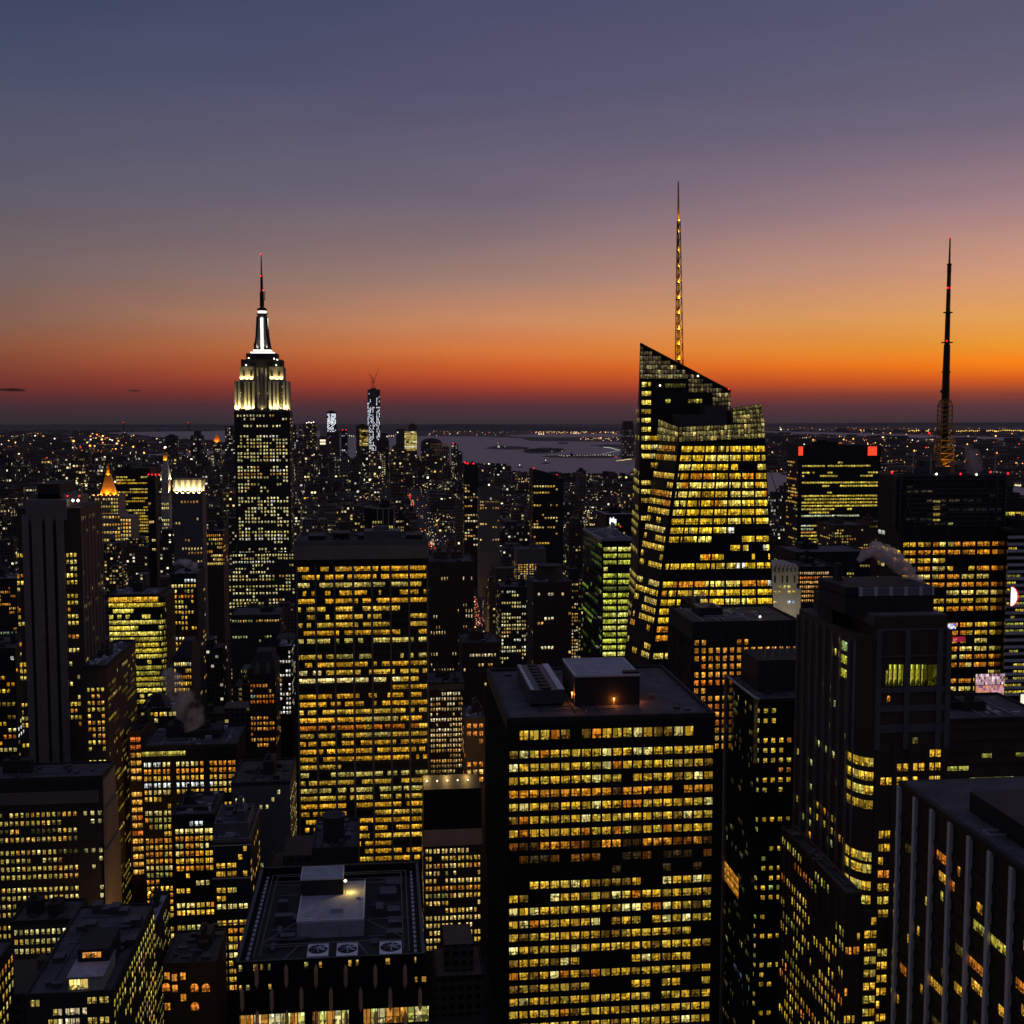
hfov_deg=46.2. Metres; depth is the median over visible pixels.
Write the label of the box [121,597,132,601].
lit window
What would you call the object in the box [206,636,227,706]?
city block
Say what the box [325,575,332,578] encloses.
lit window
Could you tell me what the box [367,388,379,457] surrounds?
unfinished tower
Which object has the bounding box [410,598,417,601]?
lit window
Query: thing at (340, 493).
distant city
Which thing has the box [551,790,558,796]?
lit window
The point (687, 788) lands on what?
lit window
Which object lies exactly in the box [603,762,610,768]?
lit window
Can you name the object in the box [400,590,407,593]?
lit window
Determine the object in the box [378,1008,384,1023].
lit window
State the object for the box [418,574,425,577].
lit window
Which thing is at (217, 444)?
distant tower
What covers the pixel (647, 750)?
lit window
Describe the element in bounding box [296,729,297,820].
city block
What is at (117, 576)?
city block
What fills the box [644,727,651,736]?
lit window
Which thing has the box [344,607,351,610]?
lit window
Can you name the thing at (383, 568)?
lit window
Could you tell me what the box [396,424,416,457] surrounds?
distant lit tower
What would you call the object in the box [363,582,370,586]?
lit window
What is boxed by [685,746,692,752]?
lit window
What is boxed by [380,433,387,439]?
distant tower
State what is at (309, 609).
lit window
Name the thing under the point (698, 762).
lit window
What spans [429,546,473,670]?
building
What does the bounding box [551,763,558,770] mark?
lit window
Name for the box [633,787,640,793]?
lit window
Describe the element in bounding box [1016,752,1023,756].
lit window
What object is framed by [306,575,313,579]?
lit window
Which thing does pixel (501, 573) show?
city block
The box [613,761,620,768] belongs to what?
lit window
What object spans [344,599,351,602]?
lit window
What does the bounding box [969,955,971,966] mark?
lit window
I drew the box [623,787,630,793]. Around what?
lit window
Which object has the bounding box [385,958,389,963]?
lit window
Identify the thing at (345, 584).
lit window
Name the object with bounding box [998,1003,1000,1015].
lit window
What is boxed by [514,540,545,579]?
striped lit block
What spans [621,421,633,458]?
riverside tower
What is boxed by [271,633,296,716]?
city block
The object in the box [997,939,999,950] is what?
lit window
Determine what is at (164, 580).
city block
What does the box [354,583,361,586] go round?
lit window
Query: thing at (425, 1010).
lit window
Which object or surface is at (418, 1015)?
lit window
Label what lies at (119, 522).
gold pyramid building
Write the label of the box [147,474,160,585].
dark slab
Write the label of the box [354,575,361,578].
lit window
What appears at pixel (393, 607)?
lit window
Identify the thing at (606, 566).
green glass building
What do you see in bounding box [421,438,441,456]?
distant tower
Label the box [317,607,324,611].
lit window
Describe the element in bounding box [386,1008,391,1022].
lit window
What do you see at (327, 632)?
lit window
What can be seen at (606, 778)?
lit window
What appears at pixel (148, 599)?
lit window
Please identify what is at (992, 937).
lit window
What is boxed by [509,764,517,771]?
lit window
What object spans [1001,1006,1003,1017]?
lit window
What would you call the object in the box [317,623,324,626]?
lit window
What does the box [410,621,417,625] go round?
lit window
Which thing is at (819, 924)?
wing building
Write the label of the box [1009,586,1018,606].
round sign
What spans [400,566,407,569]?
lit window
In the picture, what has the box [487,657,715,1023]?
office tower
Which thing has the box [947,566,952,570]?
lit window
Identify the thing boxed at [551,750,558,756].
lit window
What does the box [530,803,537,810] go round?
lit window
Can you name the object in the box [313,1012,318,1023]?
lit window
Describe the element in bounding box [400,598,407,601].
lit window
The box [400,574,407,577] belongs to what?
lit window
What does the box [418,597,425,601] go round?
lit window
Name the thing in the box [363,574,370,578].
lit window
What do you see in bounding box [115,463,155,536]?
skyscraper
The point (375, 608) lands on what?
lit window
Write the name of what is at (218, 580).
lit block
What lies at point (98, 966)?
penthouse block
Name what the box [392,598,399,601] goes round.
lit window
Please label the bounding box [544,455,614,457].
island
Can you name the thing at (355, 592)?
lit window
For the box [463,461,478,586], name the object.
red beacon tower
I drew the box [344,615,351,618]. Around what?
lit window
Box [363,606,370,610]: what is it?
lit window
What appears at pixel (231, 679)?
city block
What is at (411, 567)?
lit window
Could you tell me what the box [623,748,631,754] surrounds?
lit window
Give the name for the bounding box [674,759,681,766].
lit window
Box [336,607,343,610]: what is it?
lit window
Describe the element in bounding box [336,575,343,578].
lit window
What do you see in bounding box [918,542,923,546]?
lit window
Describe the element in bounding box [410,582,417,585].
lit window
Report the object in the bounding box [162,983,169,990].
arched window
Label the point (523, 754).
lit window
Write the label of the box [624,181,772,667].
glass skyscraper
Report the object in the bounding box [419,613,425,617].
lit window
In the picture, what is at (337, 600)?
lit window
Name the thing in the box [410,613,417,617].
lit window
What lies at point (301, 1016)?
lit window
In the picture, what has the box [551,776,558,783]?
lit window
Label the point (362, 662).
slab tower
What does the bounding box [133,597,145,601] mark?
lit window
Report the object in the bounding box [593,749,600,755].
lit window
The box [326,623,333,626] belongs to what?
lit window
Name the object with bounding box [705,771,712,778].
lit window
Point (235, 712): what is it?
city block
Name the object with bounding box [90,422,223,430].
suspension bridge
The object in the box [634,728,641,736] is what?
lit window
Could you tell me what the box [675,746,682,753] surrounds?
lit window
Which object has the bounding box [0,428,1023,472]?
shore city
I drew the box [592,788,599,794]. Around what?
lit window
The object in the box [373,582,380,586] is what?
lit window
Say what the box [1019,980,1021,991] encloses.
lit window
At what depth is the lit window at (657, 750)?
340.87 m
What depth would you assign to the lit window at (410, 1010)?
258.75 m
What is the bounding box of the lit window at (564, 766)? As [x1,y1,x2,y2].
[561,763,569,769]
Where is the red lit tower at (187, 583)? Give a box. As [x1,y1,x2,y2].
[170,559,207,719]
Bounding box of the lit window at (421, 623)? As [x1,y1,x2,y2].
[419,621,426,625]
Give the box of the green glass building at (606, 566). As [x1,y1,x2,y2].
[582,522,630,657]
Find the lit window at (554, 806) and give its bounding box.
[551,803,558,809]
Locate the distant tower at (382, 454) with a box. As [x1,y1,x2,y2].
[377,450,385,476]
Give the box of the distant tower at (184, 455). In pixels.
[181,452,187,459]
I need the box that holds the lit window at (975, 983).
[974,980,976,991]
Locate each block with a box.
[0,566,20,635]
[0,755,121,939]
[0,939,15,1023]
[10,893,87,959]
[13,954,47,1023]
[25,891,156,1023]
[105,601,109,635]
[106,564,128,600]
[126,537,148,546]
[126,544,148,585]
[147,575,169,588]
[150,885,169,1023]
[162,922,227,1023]
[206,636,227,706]
[207,522,230,701]
[208,703,223,722]
[215,701,249,758]
[229,617,231,658]
[230,661,232,700]
[231,600,284,693]
[233,664,249,700]
[246,603,278,605]
[268,835,313,867]
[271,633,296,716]
[272,602,294,632]
[278,633,297,827]
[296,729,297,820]
[319,436,327,465]
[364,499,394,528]
[395,509,408,531]
[422,774,481,1015]
[432,923,484,1023]
[461,696,484,956]
[477,483,499,596]
[487,566,513,632]
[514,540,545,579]
[564,558,578,657]
[576,468,585,499]
[579,580,582,657]
[768,491,778,520]
[774,539,870,576]
[778,482,786,530]
[778,550,832,608]
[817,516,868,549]
[856,514,877,576]
[993,514,1023,701]
[1006,486,1023,516]
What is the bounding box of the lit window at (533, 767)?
[530,764,538,770]
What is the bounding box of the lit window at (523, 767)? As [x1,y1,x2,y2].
[520,764,527,771]
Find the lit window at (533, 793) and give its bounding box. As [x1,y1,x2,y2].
[530,790,537,797]
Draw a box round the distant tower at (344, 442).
[341,429,347,456]
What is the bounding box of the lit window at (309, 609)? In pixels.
[307,607,314,611]
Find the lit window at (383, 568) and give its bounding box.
[381,566,388,570]
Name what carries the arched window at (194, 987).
in the arched block at (194, 987)
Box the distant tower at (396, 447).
[392,444,402,450]
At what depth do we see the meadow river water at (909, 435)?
15339.82 m
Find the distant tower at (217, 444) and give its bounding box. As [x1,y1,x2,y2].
[213,434,221,464]
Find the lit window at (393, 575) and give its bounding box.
[392,574,399,577]
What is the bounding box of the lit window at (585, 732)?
[582,729,590,737]
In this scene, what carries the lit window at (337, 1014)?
in the fin facade building at (333, 944)
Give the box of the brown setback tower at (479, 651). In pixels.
[458,626,499,850]
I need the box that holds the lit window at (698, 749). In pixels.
[695,746,702,752]
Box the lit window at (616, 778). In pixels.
[613,774,620,781]
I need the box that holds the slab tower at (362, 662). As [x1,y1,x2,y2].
[293,525,429,906]
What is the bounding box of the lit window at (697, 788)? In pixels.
[694,785,701,791]
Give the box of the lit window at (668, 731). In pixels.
[664,727,672,735]
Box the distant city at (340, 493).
[0,449,1023,1023]
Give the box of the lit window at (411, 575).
[410,574,417,577]
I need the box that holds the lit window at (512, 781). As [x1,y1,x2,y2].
[509,778,517,784]
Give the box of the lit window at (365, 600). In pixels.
[363,598,370,602]
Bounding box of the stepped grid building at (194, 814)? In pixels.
[172,783,224,931]
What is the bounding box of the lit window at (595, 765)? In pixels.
[592,762,600,768]
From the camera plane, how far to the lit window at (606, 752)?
339.29 m
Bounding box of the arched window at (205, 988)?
[202,984,209,991]
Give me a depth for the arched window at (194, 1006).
405.78 m
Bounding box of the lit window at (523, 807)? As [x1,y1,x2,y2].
[520,804,527,810]
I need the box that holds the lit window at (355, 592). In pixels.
[354,591,361,594]
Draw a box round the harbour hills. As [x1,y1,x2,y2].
[380,424,636,430]
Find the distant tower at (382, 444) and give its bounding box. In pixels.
[376,439,388,471]
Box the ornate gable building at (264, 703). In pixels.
[248,647,280,758]
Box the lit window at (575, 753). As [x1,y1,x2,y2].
[572,749,579,756]
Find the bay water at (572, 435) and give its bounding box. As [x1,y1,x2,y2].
[505,434,620,436]
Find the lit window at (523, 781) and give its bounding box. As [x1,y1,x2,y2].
[520,777,527,784]
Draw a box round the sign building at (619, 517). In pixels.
[597,504,632,536]
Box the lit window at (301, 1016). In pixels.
[298,1012,304,1023]
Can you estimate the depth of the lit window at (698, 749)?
342.12 m
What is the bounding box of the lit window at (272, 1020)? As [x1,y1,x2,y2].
[269,1014,275,1023]
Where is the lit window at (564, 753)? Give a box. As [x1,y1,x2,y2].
[561,750,569,756]
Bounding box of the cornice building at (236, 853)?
[211,792,260,1023]
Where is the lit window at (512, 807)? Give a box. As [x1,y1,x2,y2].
[509,804,517,810]
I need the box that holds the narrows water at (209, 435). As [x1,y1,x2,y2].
[109,431,319,441]
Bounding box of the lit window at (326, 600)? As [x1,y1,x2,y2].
[325,599,332,602]
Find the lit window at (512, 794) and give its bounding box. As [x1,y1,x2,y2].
[509,791,517,797]
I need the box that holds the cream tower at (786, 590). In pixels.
[771,560,800,617]
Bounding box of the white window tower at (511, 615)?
[496,575,526,667]
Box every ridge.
[0,424,233,426]
[764,422,1023,425]
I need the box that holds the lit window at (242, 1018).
[240,1015,245,1023]
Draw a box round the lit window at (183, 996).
[181,994,185,1000]
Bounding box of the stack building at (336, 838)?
[312,810,359,865]
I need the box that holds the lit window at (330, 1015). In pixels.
[327,1011,333,1023]
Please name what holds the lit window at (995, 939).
in the column tower at (958, 937)
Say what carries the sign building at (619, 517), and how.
on the ground
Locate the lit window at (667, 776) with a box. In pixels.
[664,773,671,779]
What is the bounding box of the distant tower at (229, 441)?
[225,426,234,458]
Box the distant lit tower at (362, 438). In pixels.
[356,424,368,457]
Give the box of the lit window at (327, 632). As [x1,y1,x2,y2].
[326,631,333,634]
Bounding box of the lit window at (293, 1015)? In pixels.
[291,1013,296,1023]
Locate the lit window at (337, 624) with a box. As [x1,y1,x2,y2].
[336,623,343,626]
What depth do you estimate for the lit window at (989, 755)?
460.94 m
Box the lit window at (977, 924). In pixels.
[976,921,978,932]
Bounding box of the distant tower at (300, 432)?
[298,422,302,437]
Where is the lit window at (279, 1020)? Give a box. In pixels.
[276,1014,282,1023]
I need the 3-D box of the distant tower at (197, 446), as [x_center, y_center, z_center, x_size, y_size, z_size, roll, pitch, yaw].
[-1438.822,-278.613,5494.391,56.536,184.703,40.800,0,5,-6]
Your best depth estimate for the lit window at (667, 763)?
341.45 m
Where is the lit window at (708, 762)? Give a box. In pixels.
[705,758,712,765]
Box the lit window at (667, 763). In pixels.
[664,760,671,766]
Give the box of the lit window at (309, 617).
[307,615,314,619]
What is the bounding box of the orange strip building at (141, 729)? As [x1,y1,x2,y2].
[128,705,154,902]
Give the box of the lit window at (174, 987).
[172,985,177,991]
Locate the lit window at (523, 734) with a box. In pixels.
[520,731,527,739]
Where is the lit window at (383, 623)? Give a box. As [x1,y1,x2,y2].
[382,622,389,625]
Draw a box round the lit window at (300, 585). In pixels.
[298,583,305,587]
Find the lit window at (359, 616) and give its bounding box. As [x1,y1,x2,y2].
[355,614,362,618]
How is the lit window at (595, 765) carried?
in the office tower at (600, 810)
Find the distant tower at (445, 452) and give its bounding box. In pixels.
[431,443,449,465]
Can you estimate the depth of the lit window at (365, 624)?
584.10 m
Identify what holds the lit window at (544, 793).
in the office tower at (600, 810)
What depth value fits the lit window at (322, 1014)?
256.74 m
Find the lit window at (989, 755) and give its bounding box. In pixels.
[982,753,991,757]
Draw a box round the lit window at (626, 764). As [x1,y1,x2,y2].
[623,761,630,767]
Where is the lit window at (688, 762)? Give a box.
[685,759,692,765]
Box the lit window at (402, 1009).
[400,1007,406,1021]
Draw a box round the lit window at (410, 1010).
[407,1007,413,1021]
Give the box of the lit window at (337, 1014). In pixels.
[334,1011,340,1023]
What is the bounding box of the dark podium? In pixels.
[945,690,1023,778]
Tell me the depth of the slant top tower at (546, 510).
1519.33 m
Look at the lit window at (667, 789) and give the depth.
342.12 m
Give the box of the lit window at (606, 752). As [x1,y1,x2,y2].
[603,748,610,755]
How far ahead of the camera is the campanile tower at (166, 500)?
2007.14 m
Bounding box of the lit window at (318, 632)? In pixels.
[317,631,325,634]
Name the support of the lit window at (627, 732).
in the office tower at (600, 810)
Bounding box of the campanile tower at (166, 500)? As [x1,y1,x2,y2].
[160,446,171,528]
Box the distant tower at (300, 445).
[294,438,306,453]
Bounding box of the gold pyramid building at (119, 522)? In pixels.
[94,464,138,551]
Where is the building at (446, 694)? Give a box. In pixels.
[429,662,463,774]
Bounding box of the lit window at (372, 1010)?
[371,1009,377,1023]
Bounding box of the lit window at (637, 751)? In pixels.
[634,748,641,754]
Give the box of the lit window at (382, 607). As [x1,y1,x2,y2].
[381,606,388,609]
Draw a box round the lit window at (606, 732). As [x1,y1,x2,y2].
[603,728,610,737]
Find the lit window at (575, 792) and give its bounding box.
[572,789,579,795]
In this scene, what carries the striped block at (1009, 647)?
on the ground
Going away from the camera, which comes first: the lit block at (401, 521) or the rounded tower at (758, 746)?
the rounded tower at (758, 746)
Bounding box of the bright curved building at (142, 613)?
[108,580,175,718]
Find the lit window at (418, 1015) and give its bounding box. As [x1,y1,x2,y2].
[415,1007,421,1021]
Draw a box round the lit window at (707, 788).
[704,784,711,791]
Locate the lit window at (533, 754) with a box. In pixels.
[530,751,538,757]
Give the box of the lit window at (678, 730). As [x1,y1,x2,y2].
[675,726,682,735]
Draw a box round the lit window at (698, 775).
[694,772,702,778]
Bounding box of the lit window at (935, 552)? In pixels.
[933,550,938,554]
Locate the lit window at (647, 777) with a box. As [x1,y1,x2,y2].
[644,773,651,780]
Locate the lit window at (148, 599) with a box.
[146,597,157,601]
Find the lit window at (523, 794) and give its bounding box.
[520,791,527,797]
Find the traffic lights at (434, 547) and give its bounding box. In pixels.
[408,495,483,631]
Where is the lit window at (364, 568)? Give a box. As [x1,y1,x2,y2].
[362,566,369,570]
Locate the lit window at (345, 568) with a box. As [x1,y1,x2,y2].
[344,567,351,570]
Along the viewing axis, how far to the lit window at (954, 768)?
459.81 m
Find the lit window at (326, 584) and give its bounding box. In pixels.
[325,583,332,586]
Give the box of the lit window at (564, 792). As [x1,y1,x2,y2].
[561,789,569,796]
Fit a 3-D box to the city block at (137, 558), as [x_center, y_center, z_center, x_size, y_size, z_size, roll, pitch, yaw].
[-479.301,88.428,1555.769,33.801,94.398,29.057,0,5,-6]
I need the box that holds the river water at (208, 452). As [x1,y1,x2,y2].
[90,446,318,463]
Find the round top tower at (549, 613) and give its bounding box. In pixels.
[527,563,571,666]
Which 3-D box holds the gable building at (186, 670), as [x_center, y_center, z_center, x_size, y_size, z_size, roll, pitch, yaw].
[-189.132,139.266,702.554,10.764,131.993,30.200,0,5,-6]
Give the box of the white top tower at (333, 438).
[326,411,339,457]
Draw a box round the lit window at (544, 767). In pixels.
[541,764,548,770]
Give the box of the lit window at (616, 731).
[613,728,620,736]
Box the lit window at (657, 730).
[654,727,661,735]
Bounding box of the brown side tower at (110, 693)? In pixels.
[83,639,136,903]
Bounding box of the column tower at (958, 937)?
[890,776,1023,1023]
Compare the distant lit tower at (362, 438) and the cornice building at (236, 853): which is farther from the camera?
the distant lit tower at (362, 438)
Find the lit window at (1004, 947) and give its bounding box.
[1003,944,1005,956]
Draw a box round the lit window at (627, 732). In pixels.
[623,728,631,736]
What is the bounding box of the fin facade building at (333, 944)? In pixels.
[236,861,428,1023]
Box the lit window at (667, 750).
[664,747,671,753]
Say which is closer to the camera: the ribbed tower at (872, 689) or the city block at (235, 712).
the ribbed tower at (872, 689)
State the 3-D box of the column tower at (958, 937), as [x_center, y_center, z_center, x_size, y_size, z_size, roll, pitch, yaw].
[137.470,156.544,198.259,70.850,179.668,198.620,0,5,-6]
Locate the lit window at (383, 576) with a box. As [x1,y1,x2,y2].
[381,574,388,578]
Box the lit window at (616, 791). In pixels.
[613,787,620,794]
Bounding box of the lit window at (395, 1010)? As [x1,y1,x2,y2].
[393,1008,398,1022]
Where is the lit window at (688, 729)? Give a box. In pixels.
[685,726,692,734]
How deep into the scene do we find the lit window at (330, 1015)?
256.93 m
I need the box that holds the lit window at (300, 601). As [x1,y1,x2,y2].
[298,599,305,603]
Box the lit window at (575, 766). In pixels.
[572,763,579,769]
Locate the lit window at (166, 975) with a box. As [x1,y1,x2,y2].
[164,973,169,979]
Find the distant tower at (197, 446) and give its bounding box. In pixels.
[190,431,204,460]
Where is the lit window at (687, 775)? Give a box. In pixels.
[684,772,691,778]
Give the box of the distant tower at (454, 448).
[451,443,457,465]
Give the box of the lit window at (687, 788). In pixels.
[684,785,691,791]
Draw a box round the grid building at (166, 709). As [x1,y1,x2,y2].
[139,692,187,726]
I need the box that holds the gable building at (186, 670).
[173,636,201,723]
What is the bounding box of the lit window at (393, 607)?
[392,606,399,609]
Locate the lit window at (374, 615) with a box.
[373,614,380,618]
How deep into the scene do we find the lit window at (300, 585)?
579.27 m
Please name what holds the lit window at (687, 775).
in the office tower at (600, 810)
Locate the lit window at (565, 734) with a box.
[561,730,569,738]
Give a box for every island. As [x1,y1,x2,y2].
[488,446,528,448]
[523,447,564,452]
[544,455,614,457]
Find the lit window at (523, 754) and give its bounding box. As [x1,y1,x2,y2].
[520,751,527,757]
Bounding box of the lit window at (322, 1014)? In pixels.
[320,1011,325,1023]
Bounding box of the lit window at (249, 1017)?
[247,1015,252,1023]
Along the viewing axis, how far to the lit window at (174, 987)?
404.60 m
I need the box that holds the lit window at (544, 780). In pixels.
[541,777,548,783]
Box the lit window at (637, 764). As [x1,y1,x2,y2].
[634,761,641,767]
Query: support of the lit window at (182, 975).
in the arched block at (194, 987)
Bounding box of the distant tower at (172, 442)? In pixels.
[165,434,178,455]
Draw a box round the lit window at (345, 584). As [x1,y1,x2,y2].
[344,583,351,586]
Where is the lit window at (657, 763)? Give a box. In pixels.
[654,760,661,766]
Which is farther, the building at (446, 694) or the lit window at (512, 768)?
the building at (446, 694)
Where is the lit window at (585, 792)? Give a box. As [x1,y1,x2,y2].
[582,788,589,795]
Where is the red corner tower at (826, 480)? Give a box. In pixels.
[786,440,880,544]
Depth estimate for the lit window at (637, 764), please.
340.54 m
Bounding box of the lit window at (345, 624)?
[344,623,351,626]
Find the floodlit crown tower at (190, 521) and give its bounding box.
[173,477,208,635]
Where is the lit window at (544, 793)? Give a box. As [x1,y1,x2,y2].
[541,790,548,796]
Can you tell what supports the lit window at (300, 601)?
in the slab tower at (362, 662)
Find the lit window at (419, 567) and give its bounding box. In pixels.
[418,566,425,569]
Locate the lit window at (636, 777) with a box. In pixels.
[633,774,641,780]
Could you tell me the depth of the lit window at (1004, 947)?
238.31 m
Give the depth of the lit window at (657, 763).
341.12 m
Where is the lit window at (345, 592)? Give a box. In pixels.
[344,591,351,594]
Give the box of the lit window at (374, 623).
[373,622,380,625]
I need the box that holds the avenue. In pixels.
[409,487,438,553]
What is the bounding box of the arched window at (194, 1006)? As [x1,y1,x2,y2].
[191,1002,198,1009]
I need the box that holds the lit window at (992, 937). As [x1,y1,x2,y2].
[991,934,993,945]
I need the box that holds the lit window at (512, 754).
[509,751,517,758]
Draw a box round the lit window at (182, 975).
[180,973,185,979]
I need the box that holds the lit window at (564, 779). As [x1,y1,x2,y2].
[561,776,569,782]
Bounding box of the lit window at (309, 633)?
[307,631,314,635]
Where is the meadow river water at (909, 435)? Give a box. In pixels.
[765,431,1023,440]
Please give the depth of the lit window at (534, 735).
336.65 m
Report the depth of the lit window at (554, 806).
338.96 m
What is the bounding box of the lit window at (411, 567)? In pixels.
[410,566,417,569]
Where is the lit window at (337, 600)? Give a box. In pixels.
[336,599,343,602]
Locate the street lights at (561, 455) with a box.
[1,428,1022,541]
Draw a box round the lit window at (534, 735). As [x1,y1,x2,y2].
[530,730,538,739]
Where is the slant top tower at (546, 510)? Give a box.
[529,468,562,570]
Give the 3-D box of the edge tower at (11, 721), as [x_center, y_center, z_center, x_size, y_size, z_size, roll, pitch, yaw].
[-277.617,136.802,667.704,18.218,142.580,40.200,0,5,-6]
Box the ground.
[0,424,1023,1023]
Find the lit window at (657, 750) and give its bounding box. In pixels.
[654,747,661,753]
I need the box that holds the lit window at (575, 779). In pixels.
[572,776,579,782]
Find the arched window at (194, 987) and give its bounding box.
[191,984,197,991]
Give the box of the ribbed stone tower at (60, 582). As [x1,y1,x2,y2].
[16,481,105,762]
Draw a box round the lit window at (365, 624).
[363,622,370,626]
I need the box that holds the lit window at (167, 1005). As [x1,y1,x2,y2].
[165,1003,169,1009]
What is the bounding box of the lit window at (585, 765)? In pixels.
[582,762,589,769]
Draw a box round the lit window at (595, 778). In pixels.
[592,775,600,781]
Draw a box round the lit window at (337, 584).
[336,583,343,586]
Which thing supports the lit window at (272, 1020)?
in the fin facade building at (333, 944)
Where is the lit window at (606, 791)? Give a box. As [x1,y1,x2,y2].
[603,788,610,794]
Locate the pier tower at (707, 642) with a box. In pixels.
[667,603,796,1023]
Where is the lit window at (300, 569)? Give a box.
[298,567,305,571]
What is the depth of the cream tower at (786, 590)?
665.46 m
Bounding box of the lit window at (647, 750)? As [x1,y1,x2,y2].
[644,747,651,754]
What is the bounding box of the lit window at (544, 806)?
[541,803,548,809]
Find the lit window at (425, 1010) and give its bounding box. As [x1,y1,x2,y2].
[422,1006,428,1020]
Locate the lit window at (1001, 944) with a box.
[1000,942,1002,953]
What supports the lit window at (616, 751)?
in the office tower at (600, 810)
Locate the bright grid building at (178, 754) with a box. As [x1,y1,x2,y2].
[141,718,245,943]
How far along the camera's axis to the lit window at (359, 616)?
583.39 m
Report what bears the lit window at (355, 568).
in the slab tower at (362, 662)
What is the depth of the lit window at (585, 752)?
338.63 m
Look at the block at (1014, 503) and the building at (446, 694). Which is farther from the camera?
the block at (1014, 503)
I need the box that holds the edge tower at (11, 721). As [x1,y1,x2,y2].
[0,631,24,763]
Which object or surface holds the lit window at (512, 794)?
in the office tower at (600, 810)
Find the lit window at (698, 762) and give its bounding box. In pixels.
[695,759,702,765]
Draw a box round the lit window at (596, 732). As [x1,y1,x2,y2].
[593,729,600,737]
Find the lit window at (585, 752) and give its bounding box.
[582,749,589,755]
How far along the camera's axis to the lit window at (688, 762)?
342.12 m
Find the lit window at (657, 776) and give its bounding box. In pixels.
[654,773,661,779]
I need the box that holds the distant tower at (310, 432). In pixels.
[303,422,316,454]
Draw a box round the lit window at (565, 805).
[561,802,569,809]
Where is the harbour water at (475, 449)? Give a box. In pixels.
[340,436,1023,494]
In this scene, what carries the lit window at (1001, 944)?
in the column tower at (958, 937)
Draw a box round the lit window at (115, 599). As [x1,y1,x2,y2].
[109,597,120,601]
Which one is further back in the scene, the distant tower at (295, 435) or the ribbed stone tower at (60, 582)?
the distant tower at (295, 435)
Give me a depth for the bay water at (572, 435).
14627.17 m
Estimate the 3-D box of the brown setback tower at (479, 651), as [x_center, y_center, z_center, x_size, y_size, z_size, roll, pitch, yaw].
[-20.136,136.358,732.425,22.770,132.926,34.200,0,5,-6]
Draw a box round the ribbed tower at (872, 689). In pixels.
[793,562,952,1023]
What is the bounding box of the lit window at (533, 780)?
[530,777,537,783]
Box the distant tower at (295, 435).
[293,423,297,456]
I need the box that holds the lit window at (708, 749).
[705,745,712,752]
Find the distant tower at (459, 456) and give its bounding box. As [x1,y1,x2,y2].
[456,451,462,463]
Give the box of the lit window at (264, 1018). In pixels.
[261,1014,267,1023]
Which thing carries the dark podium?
on the ground
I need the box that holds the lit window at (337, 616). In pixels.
[336,615,343,618]
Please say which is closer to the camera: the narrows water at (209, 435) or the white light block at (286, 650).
the white light block at (286, 650)
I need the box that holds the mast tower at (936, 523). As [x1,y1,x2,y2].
[877,237,1008,692]
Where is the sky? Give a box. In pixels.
[0,0,1023,424]
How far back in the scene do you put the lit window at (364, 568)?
581.83 m
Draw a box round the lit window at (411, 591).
[410,590,417,593]
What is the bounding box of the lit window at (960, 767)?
[959,766,968,769]
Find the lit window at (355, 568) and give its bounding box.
[354,567,361,570]
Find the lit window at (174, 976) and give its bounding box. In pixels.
[172,974,176,980]
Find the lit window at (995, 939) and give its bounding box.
[994,937,996,948]
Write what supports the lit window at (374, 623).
in the slab tower at (362, 662)
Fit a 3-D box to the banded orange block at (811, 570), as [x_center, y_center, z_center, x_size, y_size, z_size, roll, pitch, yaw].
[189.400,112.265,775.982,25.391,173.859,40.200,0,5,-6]
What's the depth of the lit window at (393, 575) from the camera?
583.67 m
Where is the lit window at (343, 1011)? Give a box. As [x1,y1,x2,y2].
[342,1010,348,1023]
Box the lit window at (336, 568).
[335,567,342,570]
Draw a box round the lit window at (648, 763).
[644,760,651,767]
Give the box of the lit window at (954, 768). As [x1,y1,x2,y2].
[947,766,956,770]
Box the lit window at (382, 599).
[381,598,388,601]
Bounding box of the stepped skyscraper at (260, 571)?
[228,253,294,619]
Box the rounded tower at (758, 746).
[719,646,795,1023]
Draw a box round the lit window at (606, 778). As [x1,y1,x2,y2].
[603,775,610,781]
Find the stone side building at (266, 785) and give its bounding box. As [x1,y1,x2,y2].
[231,753,296,868]
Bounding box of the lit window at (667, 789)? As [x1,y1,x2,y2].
[664,786,671,792]
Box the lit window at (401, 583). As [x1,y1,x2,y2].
[400,582,407,585]
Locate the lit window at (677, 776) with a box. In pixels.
[674,772,681,779]
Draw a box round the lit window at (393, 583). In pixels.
[392,582,399,585]
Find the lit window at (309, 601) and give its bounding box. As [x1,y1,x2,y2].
[306,599,314,603]
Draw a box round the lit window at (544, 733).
[541,730,548,738]
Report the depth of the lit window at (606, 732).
338.88 m
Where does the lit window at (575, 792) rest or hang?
in the office tower at (600, 810)
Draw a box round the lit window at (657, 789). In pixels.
[654,786,661,792]
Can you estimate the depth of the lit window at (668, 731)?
340.70 m
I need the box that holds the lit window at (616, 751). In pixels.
[613,748,620,754]
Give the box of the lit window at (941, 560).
[939,558,944,562]
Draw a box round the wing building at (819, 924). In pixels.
[777,825,861,1023]
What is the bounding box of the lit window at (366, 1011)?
[364,1009,369,1023]
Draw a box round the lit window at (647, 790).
[644,786,651,793]
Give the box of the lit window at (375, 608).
[373,606,380,610]
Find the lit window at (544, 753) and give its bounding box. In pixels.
[541,750,548,757]
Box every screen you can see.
[948,623,955,628]
[952,636,964,641]
[974,673,1004,684]
[974,684,1003,694]
[1019,693,1023,703]
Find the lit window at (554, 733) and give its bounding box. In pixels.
[551,730,558,738]
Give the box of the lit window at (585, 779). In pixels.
[582,775,589,782]

